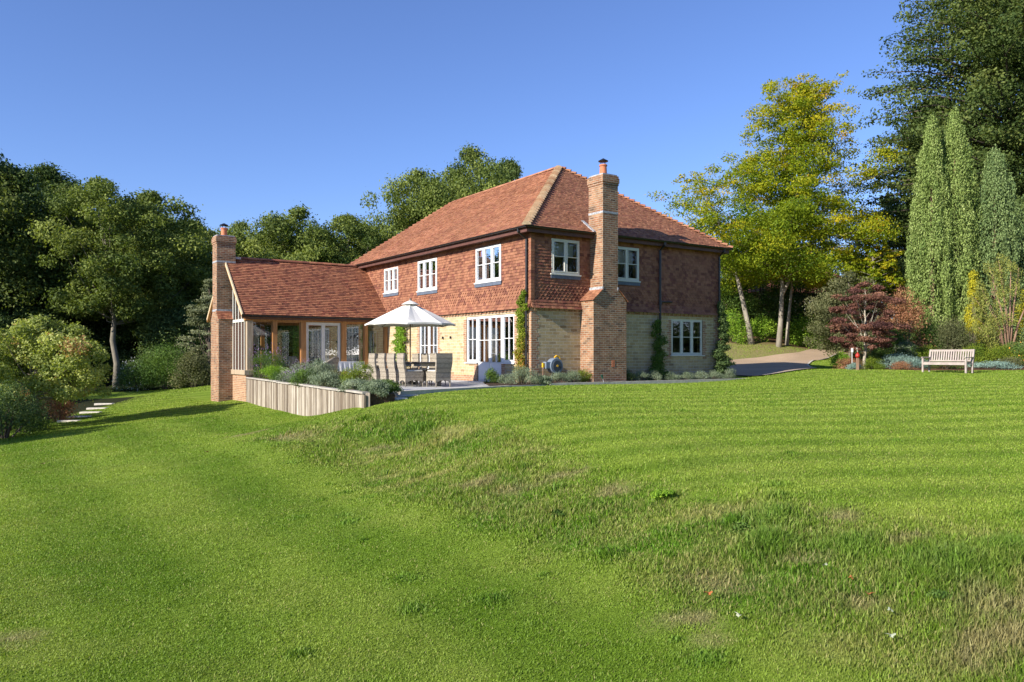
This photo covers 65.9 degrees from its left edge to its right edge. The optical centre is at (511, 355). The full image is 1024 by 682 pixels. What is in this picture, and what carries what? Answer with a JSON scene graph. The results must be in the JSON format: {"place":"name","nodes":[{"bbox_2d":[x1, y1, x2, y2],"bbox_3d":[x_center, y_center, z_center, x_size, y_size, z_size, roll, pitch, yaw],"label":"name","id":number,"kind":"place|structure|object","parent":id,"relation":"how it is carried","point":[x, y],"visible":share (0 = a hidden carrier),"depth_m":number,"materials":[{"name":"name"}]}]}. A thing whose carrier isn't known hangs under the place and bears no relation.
{"place":"outdoors","nodes":[
{"label":"outdoors","id":0,"kind":"place"},
{"bbox_2d":[334,377,546,394],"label":"terrace","id":1,"kind":"structure","parent":0,"point":[459,383],"depth_m":24.99,"materials":[{"name":"grey stone"}]},
{"bbox_2d":[369,353,393,380],"bbox_3d":[-4.237,0.430,25.625,0.699,1.020,0.475,0,0,-33],"label":"dining chair","id":2,"kind":"object","parent":1,"relation":"on","point":[372,361],"visible":0.45,"depth_m":25.35,"materials":[{"name":"wicker"}]},
{"bbox_2d":[378,353,402,384],"bbox_3d":[-3.843,0.430,25.094,0.699,1.020,0.475,0,0,-34],"label":"dining chair","id":3,"kind":"object","parent":1,"relation":"on","point":[384,372],"visible":0.55,"depth_m":24.86,"materials":[{"name":"wicker"}]},
{"bbox_2d":[387,353,412,385],"bbox_3d":[-3.477,0.430,24.541,0.699,1.020,0.475,0,0,-37],"label":"dining chair","id":4,"kind":"object","parent":1,"relation":"on","point":[392,369],"visible":0.65,"depth_m":24.28,"materials":[{"name":"wicker"}]},
{"bbox_2d":[376,361,439,386],"bbox_3d":[-3.354,0.565,25.467,0.800,0.750,3.200,0,0,-35],"label":"dining table","id":5,"kind":"object","parent":1,"relation":"on","point":[407,363],"visible":0.46,"depth_m":24.23,"materials":[{"name":"wicker"}]},
{"bbox_2d":[397,353,423,386],"bbox_3d":[-3.090,0.430,24.011,0.699,1.020,0.475,0,0,-33],"label":"dining chair","id":6,"kind":"object","parent":1,"relation":"on","point":[406,376],"visible":0.98,"depth_m":23.84,"materials":[{"name":"wicker"}]},
{"bbox_2d":[365,298,455,383],"bbox_3d":[-3.374,-0.480,26.182,2.772,2.840,2.772,0,0,-26],"label":"parasol","id":7,"kind":"object","parent":1,"relation":"on","point":[410,313],"visible":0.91,"depth_m":25.67,"materials":[{"name":"white fabric"}]},
{"bbox_2d":[426,353,452,386],"bbox_3d":[-2.217,0.430,23.943,0.566,1.020,0.699,0,0,-35],"label":"dining chair","id":8,"kind":"object","parent":1,"relation":"on","point":[441,372],"visible":1,"depth_m":23.70,"materials":[{"name":"wicker"}]},
{"bbox_2d":[397,385,510,394],"bbox_3d":[-1.526,1.029,22.578,0.150,0.222,4.900,0,0,36],"label":"terrace edging","id":9,"kind":"object","parent":1,"relation":"on","point":[414,392],"visible":0.21,"depth_m":21.71,"materials":[{"name":"stone"}]},
{"bbox_2d":[0,0,1020,354],"label":"sky","id":10,"kind":"structure","parent":0,"point":[237,109],"materials":[{"name":"blue"}]},
{"bbox_2d":[0,334,1023,681],"bbox_3d":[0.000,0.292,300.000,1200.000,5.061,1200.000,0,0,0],"label":"ground","id":11,"kind":"structure","parent":0,"point":[118,394],"depth_m":8.44,"materials":[{"name":"green plant"}]},
{"bbox_2d":[0,152,47,313],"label":"oak tree","id":12,"kind":"object","parent":11,"relation":"on","point":[4,201],"visible":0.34,"depth_m":50.09,"materials":[{"name":"green plant"}]},
{"bbox_2d":[1,409,54,432],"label":"understorey bush","id":13,"kind":"object","parent":11,"relation":"on","point":[41,427],"visible":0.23,"depth_m":25.90,"materials":[{"name":"green plant"}]},
{"bbox_2d":[0,371,57,438],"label":"understorey bush","id":14,"kind":"object","parent":11,"relation":"on","point":[22,415],"visible":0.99,"depth_m":23.90,"materials":[{"name":"green plant"}]},
{"bbox_2d":[0,304,74,387],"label":"holly thicket","id":15,"kind":"object","parent":11,"relation":"on","point":[8,320],"visible":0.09,"depth_m":49.52,"materials":[{"name":"green plant"}]},
{"bbox_2d":[0,165,102,368],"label":"oak tree","id":16,"kind":"object","parent":11,"relation":"on","point":[22,182],"visible":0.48,"depth_m":50.09,"materials":[{"name":"green plant"}]},
{"bbox_2d":[0,314,113,415],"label":"flowering bush","id":17,"kind":"object","parent":11,"relation":"on","point":[35,347],"visible":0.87,"depth_m":26.95,"materials":[{"name":"green plant"}]},
{"bbox_2d":[23,161,94,212],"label":"oak tree","id":18,"kind":"object","parent":11,"relation":"on","point":[48,175],"visible":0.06,"depth_m":65.20,"materials":[{"name":"green plant"}]},
{"bbox_2d":[42,399,84,421],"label":"understorey bush","id":19,"kind":"object","parent":11,"relation":"on","point":[60,408],"visible":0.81,"depth_m":30.29,"materials":[{"name":"brown plant"}]},
{"bbox_2d":[3,179,138,383],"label":"oak tree","id":20,"kind":"object","parent":11,"relation":"on","point":[66,186],"visible":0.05,"depth_m":55.69,"materials":[{"name":"green plant"}]},
{"bbox_2d":[56,317,140,383],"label":"holly thicket","id":21,"kind":"object","parent":11,"relation":"on","point":[102,334],"visible":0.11,"depth_m":54.09,"materials":[{"name":"green plant"}]},
{"bbox_2d":[20,175,187,386],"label":"oak tree","id":22,"kind":"object","parent":11,"relation":"on","point":[134,266],"visible":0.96,"depth_m":48.85,"materials":[{"name":"green plant"}]},
{"bbox_2d":[111,357,159,391],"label":"flowering bush","id":23,"kind":"object","parent":11,"relation":"on","point":[124,376],"visible":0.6,"depth_m":43.53,"materials":[{"name":"green plant"}]},
{"bbox_2d":[68,187,213,345],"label":"oak tree","id":24,"kind":"object","parent":11,"relation":"on","point":[189,273],"visible":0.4,"depth_m":52.46,"materials":[{"name":"green plant"}]},
{"bbox_2d":[90,304,199,382],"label":"holly thicket","id":25,"kind":"object","parent":11,"relation":"on","point":[122,338],"visible":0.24,"depth_m":53.66,"materials":[{"name":"green plant"}]},
{"bbox_2d":[116,337,204,391],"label":"rounded bush","id":26,"kind":"object","parent":11,"relation":"on","point":[152,373],"visible":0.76,"depth_m":43.36,"materials":[{"name":"green plant"}]},
{"bbox_2d":[128,299,207,381],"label":"holly thicket","id":27,"kind":"object","parent":11,"relation":"on","point":[171,327],"visible":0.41,"depth_m":50.78,"materials":[{"name":"green plant"}]},
{"bbox_2d":[138,216,236,351],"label":"oak tree","id":28,"kind":"object","parent":11,"relation":"on","point":[210,250],"visible":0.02,"depth_m":59.06,"materials":[{"name":"green plant"}]},
{"bbox_2d":[168,344,210,388],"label":"rounded bush","id":29,"kind":"object","parent":11,"relation":"on","point":[189,363],"visible":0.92,"depth_m":42.71,"materials":[{"name":"green plant"}]},
{"bbox_2d":[163,279,245,383],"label":"young cedar","id":30,"kind":"object","parent":11,"relation":"on","point":[205,300],"visible":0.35,"depth_m":46.72,"materials":[{"name":"green plant"}]},
{"bbox_2d":[197,217,270,367],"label":"oak tree","id":31,"kind":"object","parent":11,"relation":"on","point":[234,228],"visible":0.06,"depth_m":64.40,"materials":[{"name":"green plant"}]},
{"bbox_2d":[234,201,357,370],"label":"oak tree","id":32,"kind":"object","parent":11,"relation":"on","point":[281,230],"visible":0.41,"depth_m":59.82,"materials":[{"name":"green plant"}]},
{"bbox_2d":[207,223,387,401],"bbox_3d":[-9.920,-1.590,35.814,6.950,8.260,5.739,0,0,-35],"label":"garden room","id":33,"kind":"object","parent":11,"relation":"on","point":[249,293],"visible":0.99,"depth_m":33.90,"materials":[{"name":"tile"}]},
{"bbox_2d":[306,322,339,373],"bbox_3d":[-8.133,-0.245,34.029,1.560,2.370,0.120,0,0,-35],"label":"french door","id":34,"kind":"structure","parent":33,"relation":"in","point":[322,354],"depth_m":34.03,"materials":[{"name":"beige paint"}]},
{"bbox_2d":[369,331,376,352],"bbox_3d":[-6.492,-0.110,37.044,0.072,2.100,0.900,0,0,-35],"label":"glazed door","id":35,"kind":"structure","parent":33,"relation":"in","point":[372,334],"depth_m":37.04,"materials":[{"name":"white paint"}]},
{"bbox_2d":[246,377,370,415],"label":"retaining wall","id":36,"kind":"structure","parent":11,"relation":"on","point":[307,400],"depth_m":23.97,"materials":[{"name":"beige wood"}]},
{"bbox_2d":[253,378,394,405],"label":"planter soil","id":37,"kind":"structure","parent":11,"relation":"on","point":[379,400],"depth_m":19.05,"materials":[{"name":"brown soil"}]},
{"bbox_2d":[250,344,273,378],"bbox_3d":[-10.127,0.289,31.924,1.127,1.828,1.478,0,0,0],"label":"verbena","id":38,"kind":"object","parent":37,"relation":"on","point":[258,358],"visible":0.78,"depth_m":31.87,"materials":[{"name":"green plant"}]},
{"bbox_2d":[261,342,289,368],"bbox_3d":[-9.056,0.263,30.553,1.332,1.564,1.271,0,0,0],"label":"verbena","id":39,"kind":"object","parent":37,"relation":"on","point":[274,361],"visible":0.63,"depth_m":30.41,"materials":[{"name":"green plant"}]},
{"bbox_2d":[272,358,311,382],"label":"lavender bush","id":40,"kind":"object","parent":37,"relation":"on","point":[303,364],"visible":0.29,"depth_m":26.95,"materials":[{"name":"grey plant"}]},
{"bbox_2d":[285,366,319,386],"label":"shrub","id":41,"kind":"object","parent":37,"relation":"on","point":[301,373],"visible":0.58,"depth_m":24.27,"materials":[{"name":"green plant"}]},
{"bbox_2d":[304,356,340,385],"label":"shrub","id":42,"kind":"object","parent":37,"relation":"on","point":[320,365],"visible":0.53,"depth_m":24.01,"materials":[{"name":"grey plant"}]},
{"bbox_2d":[307,369,343,387],"bbox_3d":[-5.210,0.702,22.573,1.326,0.684,1.105,0,0,-33],"label":"rosemary","id":43,"kind":"object","parent":37,"relation":"on","point":[317,378],"visible":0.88,"depth_m":22.39,"materials":[{"name":"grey plant"}]},
{"bbox_2d":[335,378,369,391],"bbox_3d":[-4.007,0.776,20.250,0.993,0.509,1.024,0,0,0],"label":"rosemary","id":44,"kind":"object","parent":37,"relation":"on","point":[353,383],"visible":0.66,"depth_m":20.02,"materials":[{"name":"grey plant"}]},
{"bbox_2d":[335,360,374,388],"bbox_3d":[-4.184,0.561,21.249,1.066,1.003,0.938,0,0,-31],"label":"shrub","id":45,"kind":"object","parent":37,"relation":"on","point":[358,373],"visible":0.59,"depth_m":21.16,"materials":[{"name":"green plant"}]},
{"bbox_2d":[356,379,391,398],"bbox_3d":[-3.327,0.768,19.140,0.880,0.528,0.987,0,0,-37],"label":"rosemary","id":46,"kind":"object","parent":37,"relation":"on","point":[375,386],"visible":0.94,"depth_m":19.02,"materials":[{"name":"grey plant"}]},
{"bbox_2d":[304,212,385,325],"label":"oak tree","id":47,"kind":"object","parent":11,"relation":"on","point":[350,226],"visible":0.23,"depth_m":61.33,"materials":[{"name":"green plant"}]},
{"bbox_2d":[320,222,385,357],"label":"oak tree","id":48,"kind":"object","parent":11,"relation":"on","point":[353,342],"visible":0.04,"depth_m":73.62,"materials":[{"name":"green plant"}]},
{"bbox_2d":[352,165,457,257],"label":"oak tree","id":49,"kind":"object","parent":11,"relation":"on","point":[422,190],"visible":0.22,"depth_m":66.14,"materials":[{"name":"green plant"}]},
{"bbox_2d":[389,143,511,225],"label":"oak tree","id":50,"kind":"object","parent":11,"relation":"on","point":[459,178],"visible":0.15,"depth_m":70.59,"materials":[{"name":"green plant"}]},
{"bbox_2d":[480,157,523,184],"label":"oak tree","id":51,"kind":"object","parent":11,"relation":"on","point":[513,167],"visible":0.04,"depth_m":78.68,"materials":[{"name":"green plant"}]},
{"bbox_2d":[351,158,732,382],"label":"house","id":52,"kind":"structure","parent":11,"relation":"on","point":[601,271],"depth_m":29.56,"materials":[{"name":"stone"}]},
{"bbox_2d":[383,267,398,296],"bbox_3d":[-5.397,-3.300,35.339,0.125,1.260,1.530,0,0,-35],"label":"window","id":53,"kind":"structure","parent":52,"relation":"in","point":[391,279],"depth_m":35.34,"materials":[{"name":"white paint"}]},
{"bbox_2d":[391,326,406,360],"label":"climbing shrub","id":54,"kind":"object","parent":52,"relation":"attached to","point":[399,341],"visible":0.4,"depth_m":34.08,"materials":[{"name":"green plant"}]},
{"bbox_2d":[416,258,437,295],"bbox_3d":[-3.483,-3.250,32.564,0.125,1.420,1.770,0,0,-35],"label":"window","id":55,"kind":"structure","parent":52,"relation":"in","point":[427,269],"depth_m":32.55,"materials":[{"name":"white paint"}]},
{"bbox_2d":[420,327,437,368],"bbox_3d":[-3.406,-0.255,32.569,0.072,2.390,1.570,0,0,-35],"label":"french door","id":56,"kind":"structure","parent":52,"relation":"in","point":[428,335],"depth_m":32.58,"materials":[{"name":"white paint"}]},
{"bbox_2d":[464,316,478,362],"bbox_3d":[-1.510,-0.593,29.741,0.165,1.755,0.900,0,0,-35],"label":"window","id":57,"kind":"structure","parent":52,"relation":"in","point":[472,322],"depth_m":29.74,"materials":[{"name":"white paint"}]},
{"bbox_2d":[474,244,502,287],"bbox_3d":[-0.860,-3.265,28.760,0.125,1.450,1.810,0,0,-35],"label":"window","id":58,"kind":"structure","parent":52,"relation":"in","point":[488,259],"depth_m":28.71,"materials":[{"name":"white paint"}]},
{"bbox_2d":[478,314,502,380],"bbox_3d":[-0.811,-0.265,28.745,0.140,2.410,1.644,0,0,-35],"label":"french door","id":59,"kind":"structure","parent":52,"relation":"in","point":[490,328],"depth_m":28.78,"materials":[{"name":"white paint"}]},
{"bbox_2d":[499,314,514,363],"bbox_3d":[-0.130,-0.593,27.741,0.165,1.755,0.900,0,0,-35],"label":"window","id":60,"kind":"structure","parent":52,"relation":"in","point":[508,319],"depth_m":27.76,"materials":[{"name":"white paint"}]},
{"bbox_2d":[542,355,562,377],"bbox_3d":[1.347,0.446,26.837,0.854,0.952,0.395,0,0,-35],"label":"hose reel","id":61,"kind":"object","parent":52,"relation":"attached to","point":[553,365],"visible":0.94,"depth_m":26.72,"materials":[{"name":"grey plastic"}]},
{"bbox_2d":[550,238,581,279],"bbox_3d":[1.794,-3.345,27.510,1.340,1.370,0.343,0,0,-35],"label":"window","id":62,"kind":"structure","parent":52,"relation":"in","point":[565,250],"depth_m":27.43,"materials":[{"name":"beige paint"}]},
{"bbox_2d":[618,246,640,285],"bbox_3d":[4.148,-3.295,29.132,1.340,1.390,0.343,0,0,-35],"label":"window","id":63,"kind":"structure","parent":52,"relation":"in","point":[625,257],"depth_m":29.17,"materials":[{"name":"beige paint"}]},
{"bbox_2d":[670,319,704,355],"bbox_3d":[6.849,-0.708,30.889,1.880,1.445,0.165,0,0,-35],"label":"window","id":64,"kind":"structure","parent":52,"relation":"in","point":[681,321],"depth_m":30.81,"materials":[{"name":"beige paint"}]},
{"bbox_2d":[710,301,735,378],"bbox_3d":[8.479,-0.545,31.649,1.424,3.342,0.559,0,0,-35],"label":"ivy","id":65,"kind":"object","parent":52,"relation":"attached to","point":[724,362],"visible":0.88,"depth_m":31.62,"materials":[{"name":"green plant"}]},
{"bbox_2d":[483,378,712,385],"bbox_3d":[3.383,1.175,28.968,11.804,0.530,2.640,0,0,-35],"label":"planting bed","id":66,"kind":"object","parent":11,"relation":"on","point":[494,384],"visible":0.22,"depth_m":25.91,"materials":[{"name":"soil"}]},
{"bbox_2d":[483,367,503,382],"bbox_3d":[-0.595,0.677,26.398,0.764,0.689,0.794,0,0,0],"label":"box ball","id":67,"kind":"object","parent":66,"relation":"on","point":[492,376],"visible":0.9,"depth_m":26.29,"materials":[{"name":"green plant"}]},
{"bbox_2d":[512,289,528,382],"bbox_3d":[0.279,-0.618,26.780,0.372,3.320,0.816,0,0,-35],"label":"climbing rose","id":68,"kind":"object","parent":66,"relation":"on","point":[520,344],"visible":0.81,"depth_m":26.73,"materials":[{"name":"green plant"}]},
{"bbox_2d":[497,365,543,383],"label":"lavender bush","id":69,"kind":"object","parent":66,"relation":"on","point":[516,377],"visible":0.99,"depth_m":25.72,"materials":[{"name":"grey plant"}]},
{"bbox_2d":[644,319,669,379],"bbox_3d":[5.479,-0.181,29.560,1.467,2.448,0.566,0,0,-35],"label":"climbing shrub","id":70,"kind":"object","parent":66,"relation":"on","point":[660,355],"visible":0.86,"depth_m":29.62,"materials":[{"name":"green plant"}]},
{"bbox_2d":[549,378,747,385],"bbox_3d":[5.313,1.018,28.653,9.912,0.245,0.120,0,0,-35],"label":"path edging","id":71,"kind":"object","parent":11,"relation":"on","point":[654,381],"visible":0.35,"depth_m":28.25,"materials":[{"name":"stone"}]},
{"bbox_2d":[645,168,820,344],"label":"golden beech","id":72,"kind":"object","parent":11,"relation":"on","point":[699,223],"visible":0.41,"depth_m":52.04,"materials":[{"name":"green plant"}]},
{"bbox_2d":[721,308,753,343],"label":"bright laurel","id":73,"kind":"object","parent":11,"relation":"on","point":[740,328],"visible":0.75,"depth_m":53.15,"materials":[{"name":"green plant"}]},
{"bbox_2d":[750,314,777,341],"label":"bright laurel","id":74,"kind":"object","parent":11,"relation":"on","point":[766,325],"visible":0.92,"depth_m":54.01,"materials":[{"name":"green plant"}]},
{"bbox_2d":[720,279,809,335],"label":"laurel hedge tree","id":75,"kind":"object","parent":11,"relation":"on","point":[750,302],"visible":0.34,"depth_m":58.42,"materials":[{"name":"green plant"}]},
{"bbox_2d":[663,70,908,346],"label":"golden beech","id":76,"kind":"object","parent":11,"relation":"on","point":[802,103],"visible":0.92,"depth_m":50.51,"materials":[{"name":"green plant"}]},
{"bbox_2d":[759,178,841,345],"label":"golden beech","id":77,"kind":"object","parent":11,"relation":"on","point":[824,244],"visible":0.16,"depth_m":53.36,"materials":[{"name":"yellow plant"}]},
{"bbox_2d":[738,273,873,337],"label":"laurel hedge tree","id":78,"kind":"object","parent":11,"relation":"on","point":[804,293],"visible":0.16,"depth_m":59.51,"materials":[{"name":"green plant"}]},
{"bbox_2d":[782,309,837,347],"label":"bright laurel","id":79,"kind":"object","parent":11,"relation":"on","point":[803,333],"visible":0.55,"depth_m":54.91,"materials":[{"name":"green plant"}]},
{"bbox_2d":[800,270,896,358],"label":"variegated holly","id":80,"kind":"object","parent":11,"relation":"on","point":[820,307],"visible":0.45,"depth_m":45.25,"materials":[{"name":"green plant"}]},
{"bbox_2d":[823,193,906,325],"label":"dark evergreen","id":81,"kind":"object","parent":11,"relation":"on","point":[889,204],"visible":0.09,"depth_m":61.44,"materials":[{"name":"green plant"}]},
{"bbox_2d":[824,281,912,367],"bbox_3d":[16.301,-1.233,36.403,3.901,4.486,3.961,0,0,0],"label":"purple maple","id":82,"kind":"object","parent":11,"relation":"on","point":[846,328],"visible":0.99,"depth_m":36.01,"materials":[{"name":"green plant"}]},
{"bbox_2d":[860,356,887,369],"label":"leafy shrub","id":83,"kind":"object","parent":11,"relation":"on","point":[872,364],"visible":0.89,"depth_m":35.38,"materials":[{"name":"green plant"}]},
{"bbox_2d":[843,215,907,321],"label":"golden beech","id":84,"kind":"object","parent":11,"relation":"on","point":[873,260],"visible":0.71,"depth_m":48.23,"materials":[{"name":"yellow plant"}]},
{"bbox_2d":[866,347,897,367],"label":"leafy shrub","id":85,"kind":"object","parent":11,"relation":"on","point":[880,354],"visible":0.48,"depth_m":37.03,"materials":[{"name":"green plant"}]},
{"bbox_2d":[876,352,920,368],"bbox_3d":[17.771,0.249,36.255,1.989,0.900,2.034,0,0,24],"label":"juniper","id":86,"kind":"object","parent":11,"relation":"on","point":[896,357],"visible":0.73,"depth_m":36.08,"materials":[{"name":"blue plant"}]},
{"bbox_2d":[876,324,921,359],"bbox_3d":[18.807,-0.332,38.138,2.306,2.452,2.651,0,0,0],"label":"leafy shrub","id":87,"kind":"object","parent":11,"relation":"on","point":[901,336],"visible":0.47,"depth_m":37.81,"materials":[{"name":"green plant"}]},
{"bbox_2d":[871,285,938,359],"bbox_3d":[19.564,-1.423,39.411,3.014,4.408,3.170,0,0,-36],"label":"rusty shrub","id":88,"kind":"object","parent":11,"relation":"on","point":[904,315],"visible":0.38,"depth_m":39.17,"materials":[{"name":"red plant"}]},
{"bbox_2d":[912,344,942,362],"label":"leafy shrub","id":89,"kind":"object","parent":11,"relation":"on","point":[923,352],"visible":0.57,"depth_m":36.94,"materials":[{"name":"green plant"}]},
{"bbox_2d":[910,319,948,357],"bbox_3d":[20.990,-0.668,39.946,2.374,2.675,2.972,0,0,0],"label":"leafy shrub","id":90,"kind":"object","parent":11,"relation":"on","point":[926,333],"visible":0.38,"depth_m":39.76,"materials":[{"name":"green plant"}]},
{"bbox_2d":[903,114,956,357],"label":"cypress","id":91,"kind":"object","parent":11,"relation":"on","point":[931,170],"visible":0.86,"depth_m":41.54,"materials":[{"name":"green plant"}]},
{"bbox_2d":[847,97,1017,330],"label":"dark conifer","id":92,"kind":"object","parent":11,"relation":"on","point":[897,218],"visible":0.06,"depth_m":57.41,"materials":[{"name":"green plant"}]},
{"bbox_2d":[848,0,1023,335],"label":"dark green cedar tree","id":93,"kind":"object","parent":11,"relation":"on","point":[990,66],"visible":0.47,"depth_m":53.04,"materials":[{"name":"green plant"}]},
{"bbox_2d":[925,588,952,599],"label":"weed","id":94,"kind":"object","parent":11,"relation":"on","point":[938,592],"visible":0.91,"depth_m":6.17,"materials":[{"name":"green plant"}]},
{"bbox_2d":[921,349,974,372],"bbox_3d":[17.883,0.217,32.416,0.719,0.968,1.840,0,0,-33],"label":"garden bench","id":95,"kind":"object","parent":11,"relation":"on","point":[929,363],"visible":0.93,"depth_m":32.40,"materials":[{"name":"brown wood"}]},
{"bbox_2d":[923,105,985,358],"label":"cypress","id":96,"kind":"object","parent":11,"relation":"on","point":[957,151],"visible":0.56,"depth_m":41.57,"materials":[{"name":"green plant"}]},
{"bbox_2d":[889,189,1023,344],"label":"dark evergreen","id":97,"kind":"object","parent":11,"relation":"on","point":[901,269],"visible":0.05,"depth_m":48.28,"materials":[{"name":"green plant"}]},
{"bbox_2d":[923,314,990,361],"bbox_3d":[21.693,-0.794,39.030,2.900,2.807,2.942,0,0,-13],"label":"leafy shrub","id":98,"kind":"object","parent":11,"relation":"on","point":[948,335],"visible":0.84,"depth_m":38.50,"materials":[{"name":"green plant"}]},
{"bbox_2d":[962,270,981,359],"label":"golden thuja","id":99,"kind":"object","parent":11,"relation":"on","point":[972,274],"visible":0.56,"depth_m":40.41,"materials":[{"name":"yellow plant"}]},
{"bbox_2d":[952,341,997,363],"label":"leafy shrub","id":100,"kind":"object","parent":11,"relation":"on","point":[977,357],"visible":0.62,"depth_m":36.21,"materials":[{"name":"green plant"}]},
{"bbox_2d":[964,143,1023,356],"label":"cypress","id":101,"kind":"object","parent":11,"relation":"on","point":[997,186],"visible":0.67,"depth_m":41.39,"materials":[{"name":"green plant"}]},
{"bbox_2d":[966,252,1023,350],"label":"shrub","id":102,"kind":"object","parent":11,"relation":"on","point":[992,337],"visible":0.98,"depth_m":37.83,"materials":[{"name":"green plant"}]},
{"bbox_2d":[968,359,1022,369],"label":"juniper","id":103,"kind":"object","parent":11,"relation":"on","point":[1001,365],"visible":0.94,"depth_m":34.56,"materials":[{"name":"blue plant"}]},
{"bbox_2d":[979,343,1016,365],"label":"leafy shrub","id":104,"kind":"object","parent":11,"relation":"on","point":[999,353],"visible":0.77,"depth_m":35.92,"materials":[{"name":"green plant"}]},
{"bbox_2d":[1001,339,1023,364],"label":"flowering shrub","id":105,"kind":"object","parent":11,"relation":"on","point":[1014,348],"visible":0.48,"depth_m":36.19,"materials":[{"name":"green plant"}]},
{"bbox_2d":[727,344,856,374],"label":"driveway","id":106,"kind":"structure","parent":0,"point":[777,363],"depth_m":43.38,"materials":[{"name":"beige gravel"}]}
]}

